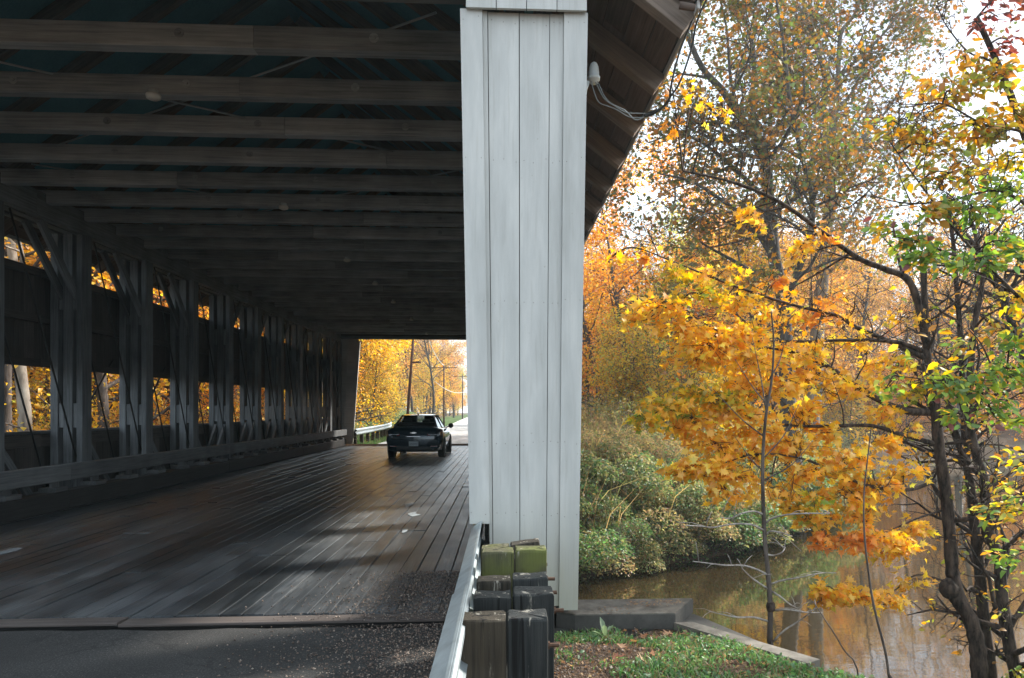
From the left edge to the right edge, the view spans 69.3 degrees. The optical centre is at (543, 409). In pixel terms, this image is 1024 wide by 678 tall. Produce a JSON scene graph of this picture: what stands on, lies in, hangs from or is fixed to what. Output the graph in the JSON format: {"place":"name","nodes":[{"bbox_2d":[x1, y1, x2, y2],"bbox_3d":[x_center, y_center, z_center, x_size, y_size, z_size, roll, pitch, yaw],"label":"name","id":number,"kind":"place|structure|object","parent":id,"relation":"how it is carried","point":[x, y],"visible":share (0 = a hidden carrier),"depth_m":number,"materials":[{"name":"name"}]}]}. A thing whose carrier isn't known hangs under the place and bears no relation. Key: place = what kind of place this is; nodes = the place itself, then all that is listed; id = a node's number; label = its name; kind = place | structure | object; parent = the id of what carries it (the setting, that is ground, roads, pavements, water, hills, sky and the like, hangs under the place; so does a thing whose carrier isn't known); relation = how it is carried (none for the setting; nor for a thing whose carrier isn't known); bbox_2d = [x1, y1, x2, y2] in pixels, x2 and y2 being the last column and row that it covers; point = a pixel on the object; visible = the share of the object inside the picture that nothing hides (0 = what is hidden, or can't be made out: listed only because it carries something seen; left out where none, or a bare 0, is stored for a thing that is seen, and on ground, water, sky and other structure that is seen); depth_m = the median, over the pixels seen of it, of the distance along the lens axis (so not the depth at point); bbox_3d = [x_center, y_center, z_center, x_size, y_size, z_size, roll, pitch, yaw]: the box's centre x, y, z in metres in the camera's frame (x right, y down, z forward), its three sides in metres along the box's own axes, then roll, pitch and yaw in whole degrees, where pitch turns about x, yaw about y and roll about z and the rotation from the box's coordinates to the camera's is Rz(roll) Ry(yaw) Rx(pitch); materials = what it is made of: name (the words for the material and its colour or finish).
{"place":"outdoors","nodes":[
{"label":"outdoors","id":0,"kind":"place"},
{"bbox_2d":[0,627,441,677],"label":"asphalt road","id":1,"kind":"structure","parent":0,"point":[90,654],"depth_m":4.99,"materials":[{"name":"grey asphalt"}]},
{"bbox_2d":[142,570,459,677],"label":"gravel","id":2,"kind":"structure","parent":0,"point":[403,595],"depth_m":5.51,"materials":[{"name":"grey gravel"}]},
{"bbox_2d":[379,417,467,443],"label":"road","id":3,"kind":"structure","parent":0,"point":[459,431],"depth_m":52.29,"materials":[{"name":"grey asphalt"}]},
{"bbox_2d":[29,366,1023,677],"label":"ground","id":4,"kind":"structure","parent":0,"point":[1005,438],"depth_m":18.24,"materials":[{"name":"soil"}]},
{"bbox_2d":[4,237,32,430],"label":"sycamore tree","id":5,"kind":"object","parent":4,"relation":"on","point":[21,371],"visible":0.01,"depth_m":20.39,"materials":[{"name":"white plant"}]},
{"bbox_2d":[12,366,97,431],"bbox_3d":[-16.201,-0.485,24.213,4.005,5.083,3.882,0,0,-30],"label":"shrub","id":6,"kind":"object","parent":4,"relation":"on","point":[41,371],"visible":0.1,"depth_m":23.70,"materials":[{"name":"orange plant"}]},
{"bbox_2d":[4,239,118,431],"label":"maple tree","id":7,"kind":"object","parent":4,"relation":"on","point":[8,396],"visible":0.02,"depth_m":21.40,"materials":[{"name":"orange plant"}]},
{"bbox_2d":[4,238,208,431],"bbox_3d":[-15.447,-5.663,24.467,8.237,17.878,10.214,0,0,21],"label":"maple tree","id":8,"kind":"object","parent":4,"relation":"on","point":[104,386],"visible":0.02,"depth_m":23.52,"materials":[{"name":"yellow plant"}]},
{"bbox_2d":[32,257,208,425],"bbox_3d":[-16.888,-7.657,29.510,10.045,19.037,11.958,0,0,-43],"label":"oak tree","id":9,"kind":"object","parent":4,"relation":"on","point":[154,300],"visible":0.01,"depth_m":27.54,"materials":[{"name":"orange plant"}]},
{"bbox_2d":[13,390,284,431],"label":"undergrowth","id":10,"kind":"object","parent":4,"relation":"on","point":[114,418],"visible":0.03,"depth_m":25.19,"materials":[{"name":"yellow plant"}]},
{"bbox_2d":[92,273,239,424],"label":"maple tree","id":11,"kind":"object","parent":4,"relation":"on","point":[159,393],"visible":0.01,"depth_m":28.37,"materials":[{"name":"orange plant"}]},
{"bbox_2d":[118,289,262,424],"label":"maple tree","id":12,"kind":"object","parent":4,"relation":"on","point":[200,391],"visible":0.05,"depth_m":29.27,"materials":[{"name":"plant"}]},
{"bbox_2d":[322,339,402,434],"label":"maple tree","id":13,"kind":"object","parent":4,"relation":"on","point":[374,344],"visible":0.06,"depth_m":46.65,"materials":[{"name":"yellow plant"}]},
{"bbox_2d":[353,422,391,443],"bbox_3d":[-9.487,1.282,42.757,0.543,0.855,19.653,0,0,-7],"label":"guardrail","id":14,"kind":"object","parent":4,"relation":"on","point":[372,430],"visible":0.84,"depth_m":38.05,"materials":[{"name":"metal"}]},
{"bbox_2d":[356,340,407,421],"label":"maple tree","id":15,"kind":"object","parent":4,"relation":"on","point":[376,380],"visible":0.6,"depth_m":58.30,"materials":[{"name":"yellow plant"}]},
{"bbox_2d":[366,371,400,421],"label":"shrub","id":16,"kind":"object","parent":4,"relation":"on","point":[387,410],"visible":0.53,"depth_m":60.07,"materials":[{"name":"yellow plant"}]},
{"bbox_2d":[357,342,410,422],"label":"maple tree","id":17,"kind":"object","parent":4,"relation":"on","point":[383,354],"visible":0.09,"depth_m":59.69,"materials":[{"name":"yellow plant"}]},
{"bbox_2d":[356,340,419,424],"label":"maple tree","id":18,"kind":"object","parent":4,"relation":"on","point":[401,349],"visible":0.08,"depth_m":54.31,"materials":[{"name":"yellow plant"}]},
{"bbox_2d":[391,340,436,411],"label":"beech tree","id":19,"kind":"object","parent":4,"relation":"on","point":[411,395],"visible":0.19,"depth_m":103.52,"materials":[{"name":"yellow plant"}]},
{"bbox_2d":[401,355,441,413],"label":"maple tree","id":20,"kind":"object","parent":4,"relation":"on","point":[423,392],"visible":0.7,"depth_m":111.53,"materials":[{"name":"yellow plant"}]},
{"bbox_2d":[404,340,464,413],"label":"bare tree","id":21,"kind":"object","parent":4,"relation":"on","point":[425,350],"visible":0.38,"depth_m":100.11,"materials":[{"name":"brown plant"}]},
{"bbox_2d":[404,340,464,413],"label":"beech tree","id":22,"kind":"object","parent":4,"relation":"on","point":[427,396],"visible":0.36,"depth_m":123.30,"materials":[{"name":"yellow plant"}]},
{"bbox_2d":[414,340,454,413],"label":"maple tree","id":23,"kind":"object","parent":4,"relation":"on","point":[437,399],"visible":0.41,"depth_m":124.55,"materials":[{"name":"yellow plant"}]},
{"bbox_2d":[421,340,466,414],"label":"oak tree","id":24,"kind":"object","parent":4,"relation":"on","point":[455,386],"visible":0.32,"depth_m":141.88,"materials":[{"name":"yellow plant"}]},
{"bbox_2d":[432,340,466,417],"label":"beech tree","id":25,"kind":"object","parent":4,"relation":"on","point":[457,402],"visible":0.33,"depth_m":141.00,"materials":[{"name":"yellow plant"}]},
{"bbox_2d":[429,521,563,677],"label":"guardrail","id":26,"kind":"object","parent":4,"relation":"on","point":[499,619],"visible":0.99,"depth_m":3.48,"materials":[{"name":"wood"}]},
{"bbox_2d":[6,376,1023,431],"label":"forest undergrowth","id":27,"kind":"object","parent":4,"relation":"on","point":[13,421],"visible":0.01,"depth_m":36.43,"materials":[{"name":"brown plant"}]},
{"bbox_2d":[579,514,614,577],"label":"bush","id":28,"kind":"object","parent":4,"relation":"on","point":[584,553],"visible":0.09,"depth_m":15.06,"materials":[{"name":"green plant"}]},
{"bbox_2d":[581,429,615,457],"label":"bush","id":29,"kind":"object","parent":4,"relation":"on","point":[596,434],"visible":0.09,"depth_m":19.05,"materials":[{"name":"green plant"}]},
{"bbox_2d":[581,279,619,417],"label":"maple tree","id":30,"kind":"object","parent":4,"relation":"on","point":[585,343],"visible":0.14,"depth_m":37.96,"materials":[{"name":"orange plant"}]},
{"bbox_2d":[582,345,622,420],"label":"shrub","id":31,"kind":"object","parent":4,"relation":"on","point":[601,391],"visible":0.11,"depth_m":31.59,"materials":[{"name":"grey plant"}]},
{"bbox_2d":[579,486,632,537],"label":"bush","id":32,"kind":"object","parent":4,"relation":"on","point":[616,501],"visible":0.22,"depth_m":16.64,"materials":[{"name":"green plant"}]},
{"bbox_2d":[581,216,641,412],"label":"oak tree","id":33,"kind":"object","parent":4,"relation":"on","point":[585,329],"visible":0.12,"depth_m":36.79,"materials":[{"name":"orange plant"}]},
{"bbox_2d":[581,435,643,474],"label":"bush","id":34,"kind":"object","parent":4,"relation":"on","point":[621,446],"visible":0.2,"depth_m":18.46,"materials":[{"name":"grey plant"}]},
{"bbox_2d":[579,509,647,577],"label":"bush","id":35,"kind":"object","parent":4,"relation":"on","point":[614,545],"visible":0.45,"depth_m":15.41,"materials":[{"name":"green plant"}]},
{"bbox_2d":[581,476,671,511],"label":"bush","id":36,"kind":"object","parent":4,"relation":"on","point":[651,491],"visible":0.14,"depth_m":17.70,"materials":[{"name":"green plant"}]},
{"bbox_2d":[581,206,672,402],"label":"beech tree","id":37,"kind":"object","parent":4,"relation":"on","point":[620,284],"visible":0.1,"depth_m":42.85,"materials":[{"name":"orange plant"}]},
{"bbox_2d":[588,300,668,419],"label":"maple tree","id":38,"kind":"object","parent":4,"relation":"on","point":[609,336],"visible":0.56,"depth_m":25.68,"materials":[{"name":"yellow plant"}]},
{"bbox_2d":[590,535,666,576],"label":"bush","id":39,"kind":"object","parent":4,"relation":"on","point":[650,557],"visible":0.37,"depth_m":16.18,"materials":[{"name":"green plant"}]},
{"bbox_2d":[580,442,677,519],"bbox_3d":[0.777,1.672,17.886,4.766,2.021,3.513,0,0,-5],"label":"bush","id":40,"kind":"object","parent":4,"relation":"on","point":[611,469],"visible":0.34,"depth_m":17.43,"materials":[{"name":"green plant"}]},
{"bbox_2d":[586,506,680,545],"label":"bush","id":41,"kind":"object","parent":4,"relation":"on","point":[648,523],"visible":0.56,"depth_m":16.63,"materials":[{"name":"green plant"}]},
{"bbox_2d":[581,424,686,458],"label":"bush","id":42,"kind":"object","parent":4,"relation":"on","point":[648,444],"visible":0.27,"depth_m":20.57,"materials":[{"name":"grey plant"}]},
{"bbox_2d":[594,331,696,422],"bbox_3d":[3.533,-0.385,25.222,3.626,4.747,3.740,0,0,5],"label":"shrub","id":43,"kind":"object","parent":4,"relation":"on","point":[627,368],"visible":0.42,"depth_m":25.14,"materials":[{"name":"yellow plant"}]},
{"bbox_2d":[591,220,713,414],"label":"bare tree","id":44,"kind":"object","parent":4,"relation":"on","point":[636,265],"visible":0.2,"depth_m":33.73,"materials":[{"name":"brown plant"}]},
{"bbox_2d":[582,140,723,405],"bbox_3d":[3.299,-5.044,31.770,7.115,13.485,8.471,0,0,-39],"label":"oak tree","id":45,"kind":"object","parent":4,"relation":"on","point":[613,288],"visible":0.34,"depth_m":30.85,"materials":[{"name":"orange plant"}]},
{"bbox_2d":[436,400,869,566],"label":"tall grass","id":46,"kind":"structure","parent":4,"relation":"on","point":[618,429],"depth_m":18.50,"materials":[{"name":"green plant"}]},
{"bbox_2d":[592,501,727,560],"bbox_3d":[2.517,3.008,17.754,3.498,1.731,3.590,0,0,-34],"label":"bush","id":47,"kind":"object","parent":4,"relation":"on","point":[667,539],"visible":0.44,"depth_m":17.02,"materials":[{"name":"green plant"}]},
{"bbox_2d":[554,627,768,677],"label":"ground grit","id":48,"kind":"object","parent":4,"relation":"on","point":[575,656],"visible":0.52,"depth_m":4.96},
{"bbox_2d":[598,225,730,408],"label":"ash tree","id":49,"kind":"object","parent":4,"relation":"on","point":[659,286],"visible":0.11,"depth_m":30.74,"materials":[{"name":"orange plant"}]},
{"bbox_2d":[596,470,734,524],"bbox_3d":[2.622,2.216,18.385,4.048,1.717,2.984,0,0,29],"label":"bush","id":50,"kind":"object","parent":4,"relation":"on","point":[674,493],"visible":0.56,"depth_m":17.67,"materials":[{"name":"green plant"}]},
{"bbox_2d":[582,117,766,395],"bbox_3d":[6.400,-6.329,35.064,8.485,16.080,10.101,0,0,30],"label":"oak tree","id":51,"kind":"object","parent":4,"relation":"on","point":[691,196],"visible":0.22,"depth_m":34.92,"materials":[{"name":"orange plant"}]},
{"bbox_2d":[554,629,814,677],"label":"leaf crumbs","id":52,"kind":"object","parent":4,"relation":"on","point":[629,651],"visible":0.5,"depth_m":4.98,"materials":[{"name":"plant"}]},
{"bbox_2d":[554,598,819,677],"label":"abutment wall","id":53,"kind":"structure","parent":4,"relation":"on","point":[587,614],"depth_m":5.86,"materials":[{"name":"concrete"}]},
{"bbox_2d":[0,0,702,631],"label":"covered bridge","id":54,"kind":"structure","parent":53,"relation":"on","point":[442,168],"depth_m":10.33,"materials":[{"name":"grey wood"}]},
{"bbox_2d":[386,413,452,457],"bbox_3d":[-4.368,0.871,26.473,2.170,1.552,4.899,0,0,-3],"label":"car","id":55,"kind":"object","parent":54,"relation":"on","point":[418,432],"visible":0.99,"depth_m":24.15,"materials":[{"name":"black paint"}]},
{"bbox_2d":[587,62,644,119],"bbox_3d":[0.606,-2.167,6.297,0.610,1.636,0.108,0,0,17],"label":"service weatherhead","id":56,"kind":"object","parent":54,"relation":"attached to","point":[593,78],"visible":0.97,"depth_m":6.31,"materials":[{"name":"white plastic"}]},
{"bbox_2d":[580,382,801,487],"bbox_3d":[6.239,0.522,29.654,6.505,4.126,26.940,0,0,28],"label":"bank brush","id":57,"kind":"object","parent":4,"relation":"on","point":[605,409],"depth_m":22.04,"materials":[{"name":"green plant"}]},
{"bbox_2d":[629,481,754,527],"bbox_3d":[3.449,2.549,18.772,3.858,1.536,2.623,0,0,-25],"label":"bush","id":58,"kind":"object","parent":4,"relation":"on","point":[699,502],"visible":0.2,"depth_m":17.94,"materials":[{"name":"green plant"}]},
{"bbox_2d":[631,323,754,441],"bbox_3d":[4.906,-0.218,24.566,4.091,5.192,3.965,0,0,16],"label":"shrub","id":59,"kind":"object","parent":4,"relation":"on","point":[700,373],"visible":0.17,"depth_m":24.34,"materials":[{"name":"orange plant"}]},
{"bbox_2d":[643,199,757,404],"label":"ash tree","id":60,"kind":"object","parent":4,"relation":"on","point":[675,229],"visible":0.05,"depth_m":34.96,"materials":[{"name":"brown plant"}]},
{"bbox_2d":[661,517,744,559],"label":"bush","id":61,"kind":"object","parent":4,"relation":"on","point":[731,534],"visible":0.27,"depth_m":17.38,"materials":[{"name":"green plant"}]},
{"bbox_2d":[554,625,869,677],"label":"grass","id":62,"kind":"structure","parent":4,"relation":"on","point":[670,653],"depth_m":4.94,"materials":[{"name":"green plant"}]},
{"bbox_2d":[554,627,874,677],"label":"clover","id":63,"kind":"object","parent":4,"relation":"on","point":[656,661],"visible":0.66,"depth_m":4.90,"materials":[{"name":"green plant"}]},
{"bbox_2d":[652,500,798,557],"bbox_3d":[4.366,2.972,18.753,4.245,1.800,3.129,0,0,10],"label":"bush","id":64,"kind":"object","parent":4,"relation":"on","point":[743,529],"visible":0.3,"depth_m":18.00,"materials":[{"name":"green plant"}]},
{"bbox_2d":[579,409,879,580],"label":"bank weeds","id":65,"kind":"object","parent":4,"relation":"on","point":[746,548],"visible":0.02,"depth_m":18.71,"materials":[{"name":"green plant"}]},
{"bbox_2d":[682,232,793,406],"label":"oak tree","id":66,"kind":"object","parent":4,"relation":"on","point":[729,300],"visible":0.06,"depth_m":33.68,"materials":[{"name":"orange plant"}]},
{"bbox_2d":[669,195,812,420],"bbox_3d":[7.245,-2.638,28.208,6.145,10.756,4.956,0,0,-3],"label":"maple tree","id":67,"kind":"object","parent":4,"relation":"on","point":[732,272],"visible":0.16,"depth_m":28.06,"materials":[{"name":"orange plant"}]},
{"bbox_2d":[657,175,842,410],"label":"beech tree","id":68,"kind":"object","parent":4,"relation":"on","point":[780,252],"visible":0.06,"depth_m":43.95,"materials":[{"name":"orange plant"}]},
{"bbox_2d":[714,521,793,551],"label":"bush","id":69,"kind":"object","parent":4,"relation":"on","point":[777,537],"visible":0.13,"depth_m":18.59,"materials":[{"name":"green plant"}]},
{"bbox_2d":[713,498,799,544],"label":"bush","id":70,"kind":"object","parent":4,"relation":"on","point":[774,521],"visible":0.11,"depth_m":18.67,"materials":[{"name":"green plant"}]},
{"bbox_2d":[680,311,835,645],"bbox_3d":[1.804,1.598,6.438,1.377,4.951,0.756,0,0,-3],"label":"sapling","id":71,"kind":"object","parent":4,"relation":"on","point":[770,606],"visible":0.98,"depth_m":6.58,"materials":[{"name":"brown plant"}]},
{"bbox_2d":[595,0,934,531],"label":"sycamore tree","id":72,"kind":"object","parent":4,"relation":"on","point":[762,144],"visible":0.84,"depth_m":21.05,"materials":[{"name":"brown plant"}]},
{"bbox_2d":[702,229,837,422],"bbox_3d":[10.329,-3.900,36.053,6.172,11.825,7.746,0,0,2],"label":"beech tree","id":73,"kind":"object","parent":4,"relation":"on","point":[762,403],"visible":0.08,"depth_m":35.59,"materials":[{"name":"orange plant"}]},
{"bbox_2d":[660,145,894,429],"bbox_3d":[9.822,-4.586,31.037,9.018,13.768,7.186,0,0,33],"label":"beech tree","id":74,"kind":"object","parent":4,"relation":"on","point":[830,292],"visible":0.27,"depth_m":29.89,"materials":[{"name":"orange plant"}]},
{"bbox_2d":[744,465,835,491],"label":"bush","id":75,"kind":"object","parent":4,"relation":"on","point":[774,482],"visible":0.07,"depth_m":21.46,"materials":[{"name":"green plant"}]},
{"bbox_2d":[596,71,1023,677],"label":"maple tree","id":76,"kind":"object","parent":4,"relation":"on","point":[704,343],"visible":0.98,"depth_m":7.22,"materials":[{"name":"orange plant"}]},
{"bbox_2d":[768,243,869,422],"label":"oak tree","id":77,"kind":"object","parent":4,"relation":"on","point":[830,332],"visible":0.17,"depth_m":47.42,"materials":[{"name":"orange plant"}]},
{"bbox_2d":[783,226,881,414],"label":"oak tree","id":78,"kind":"object","parent":4,"relation":"on","point":[837,298],"visible":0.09,"depth_m":55.25,"materials":[{"name":"orange plant"}]},
{"bbox_2d":[808,275,880,422],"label":"maple tree","id":79,"kind":"object","parent":4,"relation":"on","point":[842,331],"visible":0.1,"depth_m":56.72,"materials":[{"name":"orange plant"}]},
{"bbox_2d":[685,0,1018,435],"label":"sycamore tree","id":80,"kind":"object","parent":4,"relation":"on","point":[919,32],"visible":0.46,"depth_m":29.96,"materials":[{"name":"brown plant"}]},
{"bbox_2d":[822,369,882,443],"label":"shrub","id":81,"kind":"object","parent":4,"relation":"on","point":[858,409],"visible":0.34,"depth_m":46.82,"materials":[{"name":"orange plant"}]},
{"bbox_2d":[815,198,924,431],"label":"beech tree","id":82,"kind":"object","parent":4,"relation":"on","point":[872,300],"visible":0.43,"depth_m":51.76,"materials":[{"name":"orange plant"}]},
{"bbox_2d":[830,254,910,407],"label":"beech tree","id":83,"kind":"object","parent":4,"relation":"on","point":[870,316],"visible":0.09,"depth_m":65.20,"materials":[{"name":"orange plant"}]},
{"bbox_2d":[863,428,892,677],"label":"sapling","id":84,"kind":"object","parent":4,"relation":"on","point":[879,629],"visible":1,"depth_m":6.19,"materials":[{"name":"brown plant"}]},
{"bbox_2d":[851,277,917,408],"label":"oak tree","id":85,"kind":"object","parent":4,"relation":"on","point":[882,346],"visible":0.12,"depth_m":68.65,"materials":[{"name":"orange plant"}]},
{"bbox_2d":[848,208,953,416],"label":"beech tree","id":86,"kind":"object","parent":4,"relation":"on","point":[888,291],"visible":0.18,"depth_m":62.18,"materials":[{"name":"orange plant"}]},
{"bbox_2d":[882,372,929,435],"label":"shrub","id":87,"kind":"object","parent":4,"relation":"on","point":[895,400],"visible":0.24,"depth_m":51.29,"materials":[{"name":"orange plant"}]},
{"bbox_2d":[792,0,1023,577],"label":"dogwood tree","id":88,"kind":"object","parent":4,"relation":"on","point":[958,387],"visible":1,"depth_m":6.13,"materials":[{"name":"green plant"}]},
{"bbox_2d":[865,198,999,403],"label":"bare tree","id":89,"kind":"object","parent":4,"relation":"on","point":[937,335],"visible":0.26,"depth_m":54.83,"materials":[{"name":"brown plant"}]},
{"bbox_2d":[864,186,1023,677],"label":"young tree","id":90,"kind":"object","parent":4,"relation":"on","point":[981,596],"visible":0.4,"depth_m":8.37,"materials":[{"name":"green plant"}]},
{"bbox_2d":[892,259,999,406],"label":"beech tree","id":91,"kind":"object","parent":4,"relation":"on","point":[949,324],"visible":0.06,"depth_m":59.87,"materials":[{"name":"orange plant"}]},
{"bbox_2d":[886,172,1023,447],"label":"beech tree","id":92,"kind":"object","parent":4,"relation":"on","point":[975,295],"visible":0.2,"depth_m":50.80,"materials":[{"name":"green plant"}]},
{"bbox_2d":[889,160,1023,481],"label":"young tree","id":93,"kind":"object","parent":4,"relation":"on","point":[1013,285],"visible":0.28,"depth_m":9.40,"materials":[{"name":"green plant"}]},
{"bbox_2d":[895,161,1023,677],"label":"young tree","id":94,"kind":"object","parent":4,"relation":"on","point":[1003,629],"visible":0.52,"depth_m":8.05,"materials":[{"name":"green plant"}]},
{"bbox_2d":[917,221,1022,432],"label":"bare tree","id":95,"kind":"object","parent":4,"relation":"on","point":[967,318],"visible":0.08,"depth_m":55.77,"materials":[{"name":"brown plant"}]},
{"bbox_2d":[935,174,1023,417],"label":"sycamore tree","id":96,"kind":"object","parent":4,"relation":"on","point":[1016,208],"visible":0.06,"depth_m":64.85,"materials":[{"name":"orange plant"}]},
{"bbox_2d":[406,0,1023,412],"label":"sky","id":97,"kind":"structure","parent":0,"point":[979,103],"materials":[{"name":"white"}]},
{"bbox_2d":[583,0,934,298],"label":"overhead wire","id":98,"kind":"object","parent":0,"point":[796,141],"visible":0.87,"depth_m":14.83,"materials":[{"name":"grey"}]},
{"bbox_2d":[578,463,1023,677],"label":"creek water","id":99,"kind":"structure","parent":0,"point":[912,650],"depth_m":14.52,"materials":[{"name":"brown liquid"}]},
{"bbox_3d":[0.898,-2.483,6.200,0.123,0.064,0.043,0,0,-3],"label":"cable splice","id":100,"kind":"object","parent":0,"visible":0},
{"bbox_2d":[649,0,706,112],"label":"service cable","id":101,"kind":"object","parent":100,"relation":"attached to","point":[690,51],"visible":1,"depth_m":5.82,"materials":[{"name":"black plastic"}]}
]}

